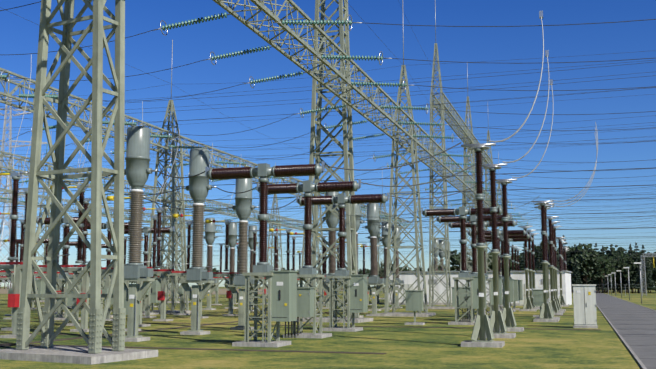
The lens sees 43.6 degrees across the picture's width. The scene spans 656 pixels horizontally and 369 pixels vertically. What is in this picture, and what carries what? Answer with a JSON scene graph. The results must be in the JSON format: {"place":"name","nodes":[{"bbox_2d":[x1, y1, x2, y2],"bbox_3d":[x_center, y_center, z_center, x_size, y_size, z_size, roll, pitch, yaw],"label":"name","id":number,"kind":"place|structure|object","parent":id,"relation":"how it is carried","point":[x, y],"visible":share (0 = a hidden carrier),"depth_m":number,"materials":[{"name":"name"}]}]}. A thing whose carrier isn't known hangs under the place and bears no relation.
{"place":"outdoors","nodes":[
{"label":"outdoors","id":0,"kind":"place"},
{"bbox_2d":[16,293,124,348],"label":"tower bolts","id":1,"kind":"object","parent":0,"point":[58,295],"visible":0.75,"depth_m":21.52,"materials":[{"name":"grey metal"}]},
{"bbox_2d":[0,288,342,294],"bbox_3d":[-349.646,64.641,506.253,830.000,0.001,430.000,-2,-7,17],"label":"field","id":2,"kind":"structure","parent":0,"point":[220,291],"depth_m":287.55,"materials":[{"name":"green plant"}]},
{"bbox_2d":[0,164,38,287],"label":"pylon","id":3,"kind":"object","parent":2,"relation":"on","point":[2,230],"visible":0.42,"depth_m":298.72,"materials":[{"name":"grey metal"}]},
{"bbox_2d":[0,287,655,368],"bbox_3d":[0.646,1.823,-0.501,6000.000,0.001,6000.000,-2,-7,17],"label":"ground","id":4,"kind":"structure","parent":0,"point":[404,346],"depth_m":26.51,"materials":[{"name":"green plant"}]},
{"bbox_2d":[0,239,18,278],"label":"disconnector","id":5,"kind":"object","parent":4,"relation":"on","point":[17,248],"visible":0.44,"depth_m":75.98,"materials":[{"name":"ceramic"}]},
{"bbox_2d":[0,212,21,318],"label":"disconnector","id":6,"kind":"object","parent":4,"relation":"on","point":[6,274],"visible":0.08,"depth_m":47.24,"materials":[{"name":"metal"}]},
{"bbox_2d":[0,172,31,337],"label":"disconnector","id":7,"kind":"object","parent":4,"relation":"on","point":[14,298],"visible":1,"depth_m":30.44,"materials":[{"name":"ceramic"}]},
{"bbox_2d":[0,92,52,287],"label":"pylon","id":8,"kind":"object","parent":4,"relation":"on","point":[9,135],"visible":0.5,"depth_m":212.72,"materials":[{"name":"grey metal"}]},
{"bbox_2d":[16,239,48,308],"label":"breaker","id":9,"kind":"object","parent":4,"relation":"on","point":[41,286],"visible":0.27,"depth_m":67.17,"materials":[{"name":"metal"}]},
{"bbox_2d":[5,219,63,316],"bbox_3d":[-18.286,5.195,51.858,4.600,6.194,0.800,-2,-7,18],"label":"disconnector","id":10,"kind":"object","parent":4,"relation":"on","point":[21,246],"visible":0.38,"depth_m":51.77,"materials":[{"name":"ceramic"}]},
{"bbox_2d":[23,243,47,305],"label":"disconnector","id":11,"kind":"object","parent":4,"relation":"on","point":[46,255],"visible":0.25,"depth_m":79.99,"materials":[{"name":"ceramic"}]},
{"bbox_2d":[1,185,90,331],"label":"disconnector","id":12,"kind":"object","parent":4,"relation":"on","point":[84,280],"visible":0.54,"depth_m":34.58,"materials":[{"name":"metal"}]},
{"bbox_2d":[36,216,89,319],"bbox_3d":[-14.792,4.678,46.212,4.120,5.830,1.300,-2,-7,16],"label":"breaker","id":13,"kind":"object","parent":4,"relation":"on","point":[68,301],"visible":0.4,"depth_m":46.19,"materials":[{"name":"metal"}]},
{"bbox_2d":[45,241,82,307],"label":"switch","id":14,"kind":"object","parent":4,"relation":"on","point":[74,243],"visible":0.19,"depth_m":71.82,"materials":[{"name":"metal"}]},
{"bbox_2d":[0,0,157,364],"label":"tower","id":15,"kind":"structure","parent":4,"relation":"on","point":[48,351],"depth_m":22.15,"materials":[{"name":"metal"}]},
{"bbox_2d":[55,224,103,313],"bbox_3d":[-16.958,5.724,56.122,4.600,6.194,0.800,-2,-7,18],"label":"disconnector","id":16,"kind":"object","parent":4,"relation":"on","point":[102,282],"visible":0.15,"depth_m":56.28,"materials":[{"name":"metal"}]},
{"bbox_2d":[87,222,129,317],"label":"breaker","id":17,"kind":"object","parent":4,"relation":"on","point":[105,226],"visible":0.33,"depth_m":50.38,"materials":[{"name":"ceramic"}]},
{"bbox_2d":[66,196,151,326],"bbox_3d":[-10.491,3.627,39.212,4.600,6.194,0.800,-2,-7,16],"label":"disconnector","id":18,"kind":"object","parent":4,"relation":"on","point":[85,233],"visible":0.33,"depth_m":39.41,"materials":[{"name":"metal"}]},
{"bbox_2d":[89,236,128,288],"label":"disconnector","id":19,"kind":"object","parent":4,"relation":"on","point":[125,255],"visible":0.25,"depth_m":70.40,"materials":[{"name":"ceramic"}]},
{"bbox_2d":[0,131,222,301],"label":"gantry","id":20,"kind":"object","parent":4,"relation":"on","point":[43,207],"visible":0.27,"depth_m":100.52,"materials":[{"name":"metal"}]},
{"bbox_2d":[124,297,140,330],"bbox_3d":[-8.393,5.328,34.548,0.900,1.670,0.600,-2,-7,18],"label":"grey cabinet","id":21,"kind":"object","parent":4,"relation":"on","point":[126,306],"visible":0.08,"depth_m":34.38,"materials":[{"name":"metal"}]},
{"bbox_2d":[101,207,174,320],"bbox_3d":[-10.511,4.337,44.935,4.600,6.194,0.800,-2,-8,16],"label":"disconnector","id":22,"kind":"object","parent":4,"relation":"on","point":[163,283],"visible":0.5,"depth_m":44.49,"materials":[{"name":"metal"}]},
{"bbox_2d":[124,126,156,341],"bbox_3d":[-6.745,1.669,28.758,1.560,7.508,0.887,-2,-7,17],"label":"current transformer","id":23,"kind":"object","parent":4,"relation":"on","point":[137,171],"visible":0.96,"depth_m":28.62,"materials":[{"name":"metal"}]},
{"bbox_2d":[124,226,174,314],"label":"breaker","id":24,"kind":"object","parent":4,"relation":"on","point":[155,286],"visible":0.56,"depth_m":54.49,"materials":[{"name":"metal"}]},
{"bbox_2d":[0,123,312,302],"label":"gantry","id":25,"kind":"object","parent":4,"relation":"on","point":[224,205],"visible":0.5,"depth_m":95.07,"materials":[{"name":"metal"}]},
{"bbox_2d":[142,214,209,318],"bbox_3d":[-9.198,4.853,49.098,4.600,6.194,0.800,-2,-7,16],"label":"disconnector","id":26,"kind":"object","parent":4,"relation":"on","point":[148,292],"visible":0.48,"depth_m":49.23,"materials":[{"name":"metal"}]},
{"bbox_2d":[179,148,215,334],"bbox_3d":[-5.176,2.215,32.563,1.530,7.361,0.870,-2,-7,18],"label":"current transformer","id":27,"kind":"object","parent":4,"relation":"on","point":[198,187],"visible":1,"depth_m":32.42,"materials":[{"name":"metal"}]},
{"bbox_2d":[0,40,409,313],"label":"gantry","id":28,"kind":"object","parent":4,"relation":"on","point":[170,110],"visible":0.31,"depth_m":58.21,"materials":[{"name":"metal"}]},
{"bbox_2d":[174,220,238,315],"bbox_3d":[-7.861,5.382,53.364,4.600,6.194,0.800,-2,-7,16],"label":"disconnector","id":29,"kind":"object","parent":4,"relation":"on","point":[229,294],"visible":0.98,"depth_m":53.15,"materials":[{"name":"metal"}]},
{"bbox_2d":[202,218,218,309],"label":"current transformer","id":30,"kind":"object","parent":4,"relation":"on","point":[209,237],"visible":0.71,"depth_m":65.23,"materials":[{"name":"metal"}]},
{"bbox_2d":[211,243,238,304],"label":"disconnector","id":31,"kind":"object","parent":4,"relation":"on","point":[218,283],"visible":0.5,"depth_m":82.16,"materials":[{"name":"metal"}]},
{"bbox_2d":[224,222,238,308],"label":"current transformer","id":32,"kind":"object","parent":4,"relation":"on","point":[232,237],"visible":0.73,"depth_m":69.45,"materials":[{"name":"metal"}]},
{"bbox_2d":[134,294,344,341],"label":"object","id":33,"kind":"object","parent":4,"relation":"on","point":[197,318],"visible":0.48,"depth_m":28.21,"materials":[{"name":"grey metal"}]},
{"bbox_2d":[228,178,258,329],"bbox_3d":[-3.736,2.941,36.042,1.408,6.776,0.801,-2,-7,16],"label":"current transformer","id":34,"kind":"object","parent":4,"relation":"on","point":[243,207],"visible":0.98,"depth_m":35.93,"materials":[{"name":"metal"}]},
{"bbox_2d":[234,245,267,303],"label":"disconnector","id":35,"kind":"object","parent":4,"relation":"on","point":[258,279],"visible":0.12,"depth_m":85.72,"materials":[{"name":"metal"}]},
{"bbox_2d":[247,225,258,306],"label":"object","id":36,"kind":"object","parent":4,"relation":"on","point":[250,237],"visible":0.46,"depth_m":73.65,"materials":[{"name":"metal"}]},
{"bbox_2d":[205,161,324,346],"bbox_3d":[-2.094,2.228,26.445,4.120,5.830,1.300,-2,-7,17],"label":"breaker","id":37,"kind":"object","parent":4,"relation":"on","point":[278,297],"visible":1,"depth_m":26.20,"materials":[{"name":"ceramic"}]},
{"bbox_2d":[249,229,297,310],"bbox_3d":[-4.277,6.405,61.618,4.600,6.194,0.800,-2,-8,17],"label":"disconnector","id":38,"kind":"object","parent":4,"relation":"on","point":[287,243],"visible":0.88,"depth_m":61.69,"materials":[{"name":"ceramic"}]},
{"bbox_2d":[264,232,316,309],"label":"disconnector","id":39,"kind":"object","parent":4,"relation":"on","point":[275,247],"visible":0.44,"depth_m":66.22,"materials":[{"name":"ceramic"}]},
{"bbox_2d":[0,304,600,353],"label":"cable trenches","id":40,"kind":"object","parent":4,"relation":"on","point":[31,343],"visible":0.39,"depth_m":31.62,"materials":[{"name":"grey concrete"}]},
{"bbox_2d":[289,236,328,308],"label":"disconnector","id":41,"kind":"object","parent":4,"relation":"on","point":[293,262],"visible":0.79,"depth_m":69.80,"materials":[{"name":"ceramic"}]},
{"bbox_2d":[257,179,360,337],"bbox_3d":[-0.813,2.740,30.576,4.120,5.830,1.690,-2,-7,17],"label":"breaker","id":42,"kind":"object","parent":4,"relation":"on","point":[306,304],"visible":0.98,"depth_m":30.63,"materials":[{"name":"ceramic"}]},
{"bbox_2d":[297,253,325,297],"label":"disconnector","id":43,"kind":"object","parent":4,"relation":"on","point":[300,266],"visible":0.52,"depth_m":105.30,"materials":[{"name":"ceramic"}]},
{"bbox_2d":[290,0,372,322],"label":"tall tower","id":44,"kind":"structure","parent":4,"relation":"on","point":[315,138],"depth_m":44.98,"materials":[{"name":"metal"}]},
{"bbox_2d":[321,191,342,316],"bbox_3d":[0.245,4.016,46.901,1.520,7.315,0.864,-2,-7,17],"label":"current transformer","id":45,"kind":"object","parent":4,"relation":"on","point":[332,220],"visible":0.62,"depth_m":46.79,"materials":[{"name":"metal"}]},
{"bbox_2d":[318,242,346,305],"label":"disconnector","id":46,"kind":"object","parent":4,"relation":"on","point":[326,271],"visible":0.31,"depth_m":79.00,"materials":[{"name":"ceramic"}]},
{"bbox_2d":[296,193,388,331],"bbox_3d":[0.601,3.303,35.115,4.120,5.830,1.300,-2,-7,17],"label":"breaker","id":47,"kind":"object","parent":4,"relation":"on","point":[355,294],"visible":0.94,"depth_m":34.88,"materials":[{"name":"metal"}]},
{"bbox_2d":[333,244,371,304],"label":"disconnector","id":48,"kind":"object","parent":4,"relation":"on","point":[363,247],"visible":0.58,"depth_m":82.64,"materials":[{"name":"ceramic"}]},
{"bbox_2d":[344,203,365,317],"bbox_3d":[1.606,4.376,49.805,1.520,7.315,0.864,-2,-7,17],"label":"current transformer","id":49,"kind":"object","parent":4,"relation":"on","point":[357,214],"visible":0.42,"depth_m":49.77,"materials":[{"name":"metal"}]},
{"bbox_2d":[213,0,512,316],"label":"gantry","id":50,"kind":"object","parent":4,"relation":"on","point":[315,53],"visible":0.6,"depth_m":51.63,"materials":[{"name":"metal"}]},
{"bbox_2d":[0,12,530,230],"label":"strain insulators","id":51,"kind":"object","parent":50,"relation":"attached to","point":[247,51],"visible":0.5,"depth_m":44.12,"materials":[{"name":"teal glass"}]},
{"bbox_2d":[344,245,381,303],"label":"disconnector","id":52,"kind":"object","parent":4,"relation":"on","point":[345,289],"depth_m":87.02,"materials":[{"name":"metal"}]},
{"bbox_2d":[362,203,384,315],"bbox_3d":[2.912,4.749,52.189,1.488,7.161,0.846,-3,-7,18],"label":"current transformer","id":53,"kind":"object","parent":4,"relation":"on","point":[373,229],"visible":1,"depth_m":52.05,"materials":[{"name":"metal"}]},
{"bbox_2d":[365,219,383,310],"bbox_3d":[3.613,6.142,63.422,1.488,7.161,0.846,-2,-7,16],"label":"current transformer","id":54,"kind":"object","parent":4,"relation":"on","point":[378,236],"visible":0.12,"depth_m":63.43,"materials":[{"name":"metal"}]},
{"bbox_2d":[379,222,392,309],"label":"current transformer","id":55,"kind":"object","parent":4,"relation":"on","point":[384,234],"visible":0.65,"depth_m":67.13,"materials":[{"name":"metal"}]},
{"bbox_2d":[390,225,404,307],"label":"current transformer","id":56,"kind":"object","parent":4,"relation":"on","point":[397,278],"visible":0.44,"depth_m":70.77,"materials":[{"name":"metal"}]},
{"bbox_2d":[405,290,424,324],"bbox_3d":[4.252,6.034,40.242,0.900,1.670,0.600,-2,-7,17],"label":"grey cabinet","id":57,"kind":"object","parent":4,"relation":"on","point":[414,300],"visible":1,"depth_m":40.07,"materials":[{"name":"metal"}]},
{"bbox_2d":[247,276,596,342],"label":"electrical cabinets","id":58,"kind":"object","parent":4,"relation":"on","point":[285,304],"visible":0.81,"depth_m":25.87,"materials":[{"name":"grey metal"}]},
{"bbox_2d":[431,238,441,270],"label":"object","id":59,"kind":"object","parent":4,"relation":"on","point":[436,254],"visible":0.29,"depth_m":89.91,"materials":[{"name":"metal"}]},
{"bbox_2d":[439,240,444,270],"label":"current transformer","id":60,"kind":"object","parent":4,"relation":"on","point":[441,254],"visible":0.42,"depth_m":93.75,"materials":[{"name":"metal"}]},
{"bbox_2d":[444,250,471,270],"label":"tree","id":61,"kind":"object","parent":4,"relation":"on","point":[454,260],"visible":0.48,"depth_m":299.58,"materials":[{"name":"green plant"}]},
{"bbox_2d":[424,5,492,308],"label":"gantry","id":62,"kind":"object","parent":4,"relation":"on","point":[464,132],"visible":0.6,"depth_m":70.43,"materials":[{"name":"metal"}]},
{"bbox_2d":[421,206,502,324],"bbox_3d":[6.764,4.015,40.863,4.120,5.830,1.300,-2,-7,16],"label":"breaker","id":63,"kind":"object","parent":4,"relation":"on","point":[462,212],"visible":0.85,"depth_m":40.77,"materials":[{"name":"metal"}]},
{"bbox_2d":[436,213,511,320],"bbox_3d":[7.978,4.499,44.761,4.120,5.830,1.690,-2,-7,16],"label":"breaker","id":64,"kind":"object","parent":4,"relation":"on","point":[451,219],"visible":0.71,"depth_m":44.88,"materials":[{"name":"ceramic"}]},
{"bbox_2d":[388,270,571,305],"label":"white building","id":65,"kind":"structure","parent":4,"relation":"on","point":[409,278],"depth_m":81.48,"materials":[{"name":"paint"}]},
{"bbox_2d":[448,219,516,317],"bbox_3d":[9.321,5.041,49.132,4.120,5.830,1.300,-2,-8,16],"label":"breaker","id":66,"kind":"object","parent":4,"relation":"on","point":[513,223],"visible":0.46,"depth_m":48.88,"materials":[{"name":"ceramic"}]},
{"bbox_2d":[461,143,504,347],"bbox_3d":[4.872,1.881,26.173,1.250,6.450,1.000,-2,-7,17],"label":"post","id":67,"kind":"object","parent":4,"relation":"on","point":[482,329],"visible":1,"depth_m":25.99,"materials":[{"name":"ceramic"}]},
{"bbox_2d":[467,229,526,313],"bbox_3d":[11.848,6.040,57.195,4.120,5.830,1.300,-2,-8,16],"label":"breaker","id":68,"kind":"object","parent":4,"relation":"on","point":[510,233],"visible":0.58,"depth_m":57.03,"materials":[{"name":"ceramic"}]},
{"bbox_2d":[482,163,515,337],"bbox_3d":[6.224,2.428,30.583,1.250,6.450,1.000,-2,-7,17],"label":"post","id":69,"kind":"object","parent":4,"relation":"on","point":[497,322],"visible":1,"depth_m":30.43,"materials":[{"name":"ceramic"}]},
{"bbox_2d":[488,256,514,270],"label":"tree","id":70,"kind":"object","parent":4,"relation":"on","point":[489,266],"visible":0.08,"depth_m":282.93,"materials":[{"name":"green plant"}]},
{"bbox_2d":[476,233,530,311],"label":"breaker","id":71,"kind":"object","parent":4,"relation":"on","point":[516,294],"visible":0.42,"depth_m":61.22,"materials":[{"name":"ceramic"}]},
{"bbox_2d":[485,236,533,309],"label":"breaker","id":72,"kind":"object","parent":4,"relation":"on","point":[520,287],"visible":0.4,"depth_m":65.20,"materials":[{"name":"ceramic"}]},
{"bbox_2d":[496,179,523,331],"bbox_3d":[7.586,2.968,34.933,1.250,6.450,1.000,-2,-7,17],"label":"post","id":73,"kind":"object","parent":4,"relation":"on","point":[508,314],"visible":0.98,"depth_m":34.79,"materials":[{"name":"ceramic"}]},
{"bbox_2d":[513,248,517,270],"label":"post","id":74,"kind":"object","parent":4,"relation":"on","point":[515,251],"visible":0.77,"depth_m":97.70,"materials":[{"name":"ceramic"}]},
{"bbox_2d":[519,243,524,269],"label":"tree","id":75,"kind":"object","parent":4,"relation":"on","point":[521,264],"visible":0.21,"depth_m":255.40,"materials":[{"name":"green plant"}]},
{"bbox_2d":[518,226,536,310],"bbox_3d":[15.114,6.377,62.431,1.250,6.450,1.000,-2,-7,17],"label":"post","id":76,"kind":"object","parent":4,"relation":"on","point":[527,304],"visible":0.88,"depth_m":62.24,"materials":[{"name":"metal"}]},
{"bbox_2d":[522,230,539,309],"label":"post insulator","id":77,"kind":"object","parent":4,"relation":"on","point":[530,270],"visible":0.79,"depth_m":66.61,"materials":[{"name":"ceramic"}]},
{"bbox_2d":[527,233,541,307],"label":"surge arrester","id":78,"kind":"object","parent":4,"relation":"on","point":[533,261],"visible":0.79,"depth_m":71.00,"materials":[{"name":"ceramic"}]},
{"bbox_2d":[532,289,543,316],"bbox_3d":[13.030,7.285,50.327,0.900,1.670,0.600,-2,-7,18],"label":"grey cabinet","id":79,"kind":"object","parent":4,"relation":"on","point":[538,297],"visible":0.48,"depth_m":50.19,"materials":[{"name":"metal"}]},
{"bbox_2d":[535,252,542,270],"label":"tree","id":80,"kind":"object","parent":4,"relation":"on","point":[539,266],"visible":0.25,"depth_m":220.38,"materials":[{"name":"green plant"}]},
{"bbox_2d":[527,242,558,267],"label":"tree","id":81,"kind":"object","parent":4,"relation":"on","point":[538,249],"visible":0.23,"depth_m":232.94,"materials":[{"name":"green plant"}]},
{"bbox_2d":[532,200,558,321],"bbox_3d":[11.579,4.079,43.893,1.250,6.450,1.000,-2,-7,17],"label":"post","id":82,"kind":"object","parent":4,"relation":"on","point":[545,311],"visible":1,"depth_m":43.72,"materials":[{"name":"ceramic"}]},
{"bbox_2d":[534,203,559,319],"bbox_3d":[12.058,4.266,45.400,1.250,6.450,1.000,-2,-7,18],"label":"surge arrester","id":83,"kind":"object","parent":4,"relation":"on","point":[545,207],"visible":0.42,"depth_m":45.38,"materials":[{"name":"metal"}]},
{"bbox_2d":[534,206,559,317],"bbox_3d":[12.497,4.456,46.940,1.250,6.450,1.000,-2,-7,16],"label":"surge arrester","id":84,"kind":"object","parent":4,"relation":"on","point":[539,208],"visible":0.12,"depth_m":46.80,"materials":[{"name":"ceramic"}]},
{"bbox_2d":[547,216,562,314],"bbox_3d":[14.643,5.301,53.750,1.250,6.450,1.000,-2,-7,18],"label":"post","id":85,"kind":"object","parent":4,"relation":"on","point":[552,300],"visible":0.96,"depth_m":53.64,"materials":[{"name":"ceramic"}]},
{"bbox_2d":[547,221,563,312],"bbox_3d":[15.963,5.833,58.044,1.250,6.450,1.000,-2,-7,17],"label":"post","id":86,"kind":"object","parent":4,"relation":"on","point":[555,299],"visible":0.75,"depth_m":57.91,"materials":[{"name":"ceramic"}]},
{"bbox_2d":[547,226,565,310],"bbox_3d":[17.285,6.361,62.302,1.250,6.450,1.000,-2,-7,18],"label":"post","id":87,"kind":"object","parent":4,"relation":"on","point":[555,249],"visible":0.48,"depth_m":62.19,"materials":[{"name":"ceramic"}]},
{"bbox_2d":[556,237,568,306],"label":"post","id":88,"kind":"object","parent":4,"relation":"on","point":[561,297],"visible":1,"depth_m":76.40,"materials":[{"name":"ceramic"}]},
{"bbox_2d":[558,235,575,286],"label":"tree","id":89,"kind":"object","parent":4,"relation":"on","point":[567,255],"visible":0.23,"depth_m":224.72,"materials":[{"name":"green plant"}]},
{"bbox_2d":[571,259,582,289],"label":"tree","id":90,"kind":"object","parent":4,"relation":"on","point":[575,274],"visible":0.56,"depth_m":217.82,"materials":[{"name":"green plant"}]},
{"bbox_2d":[566,244,599,277],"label":"tree","id":91,"kind":"object","parent":4,"relation":"on","point":[574,250],"visible":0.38,"depth_m":227.61,"materials":[{"name":"green plant"}]},
{"bbox_2d":[574,243,591,283],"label":"tree","id":92,"kind":"object","parent":4,"relation":"on","point":[583,280],"visible":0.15,"depth_m":227.98,"materials":[{"name":"green plant"}]},
{"bbox_2d":[570,248,601,283],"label":"tree","id":93,"kind":"object","parent":4,"relation":"on","point":[583,259],"visible":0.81,"depth_m":219.18,"materials":[{"name":"green plant"}]},
{"bbox_2d":[592,277,606,292],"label":"tree","id":94,"kind":"object","parent":4,"relation":"on","point":[597,283],"visible":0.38,"depth_m":223.32,"materials":[{"name":"green plant"}]},
{"bbox_2d":[587,254,615,292],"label":"tree","id":95,"kind":"object","parent":4,"relation":"on","point":[606,268],"visible":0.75,"depth_m":218.91,"materials":[{"name":"green plant"}]},
{"bbox_2d":[599,244,624,291],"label":"tree","id":96,"kind":"object","parent":4,"relation":"on","point":[611,252],"visible":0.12,"depth_m":276.73,"materials":[{"name":"green plant"}]},
{"bbox_2d":[611,271,626,292],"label":"tree","id":97,"kind":"object","parent":4,"relation":"on","point":[619,282],"visible":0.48,"depth_m":232.21,"materials":[{"name":"green plant"}]},
{"bbox_2d":[614,254,637,292],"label":"tree","id":98,"kind":"object","parent":4,"relation":"on","point":[620,264],"visible":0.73,"depth_m":220.51,"materials":[{"name":"green plant"}]},
{"bbox_2d":[622,246,639,292],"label":"tree","id":99,"kind":"object","parent":4,"relation":"on","point":[625,285],"visible":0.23,"depth_m":229.62,"materials":[{"name":"green plant"}]},
{"bbox_2d":[626,243,646,292],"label":"tree","id":100,"kind":"object","parent":4,"relation":"on","point":[634,277],"visible":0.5,"depth_m":219.71,"materials":[{"name":"green plant"}]},
{"bbox_2d":[634,262,641,303],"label":"lamp","id":101,"kind":"object","parent":4,"relation":"on","point":[639,263],"visible":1,"depth_m":89.25,"materials":[{"name":"grey metal"}]},
{"bbox_2d":[630,255,655,292],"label":"tree","id":102,"kind":"object","parent":4,"relation":"on","point":[649,261],"visible":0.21,"depth_m":220.38,"materials":[{"name":"green plant"}]},
{"bbox_2d":[634,245,655,293],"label":"tree","id":103,"kind":"object","parent":4,"relation":"on","point":[650,281],"visible":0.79,"depth_m":210.51,"materials":[{"name":"green plant"}]},
{"bbox_2d":[641,253,655,295],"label":"portal","id":104,"kind":"object","parent":4,"relation":"on","point":[644,256],"visible":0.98,"depth_m":162.60,"materials":[{"name":"grey metal"}]},
{"bbox_2d":[646,266,655,283],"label":"tree","id":105,"kind":"object","parent":4,"relation":"on","point":[653,275],"visible":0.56,"depth_m":217.09,"materials":[{"name":"green plant"}]},
{"bbox_2d":[0,1,655,255],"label":"conductors","id":106,"kind":"object","parent":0,"point":[548,90],"visible":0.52,"depth_m":50.53,"materials":[{"name":"metal"}]},
{"bbox_2d":[0,1,655,259],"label":"conductors","id":107,"kind":"object","parent":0,"point":[25,107],"visible":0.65,"depth_m":71.19,"materials":[{"name":"metal"}]},
{"bbox_2d":[0,0,655,286],"label":"sky","id":108,"kind":"structure","parent":0,"point":[148,52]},
{"bbox_2d":[572,284,597,327],"bbox_3d":[11.643,5.512,37.171,1.050,1.950,0.700,-2,-7,17],"label":"cabinet","id":109,"kind":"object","parent":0,"point":[584,302],"depth_m":36.87,"materials":[{"name":"grey metal"}]},
{"bbox_2d":[596,292,655,368],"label":"path","id":110,"kind":"structure","parent":0,"point":[644,324],"depth_m":38.90,"materials":[{"name":"grey asphalt"}]},
{"bbox_2d":[600,296,655,358],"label":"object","id":111,"kind":"object","parent":110,"relation":"on","point":[632,324],"visible":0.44,"depth_m":44.48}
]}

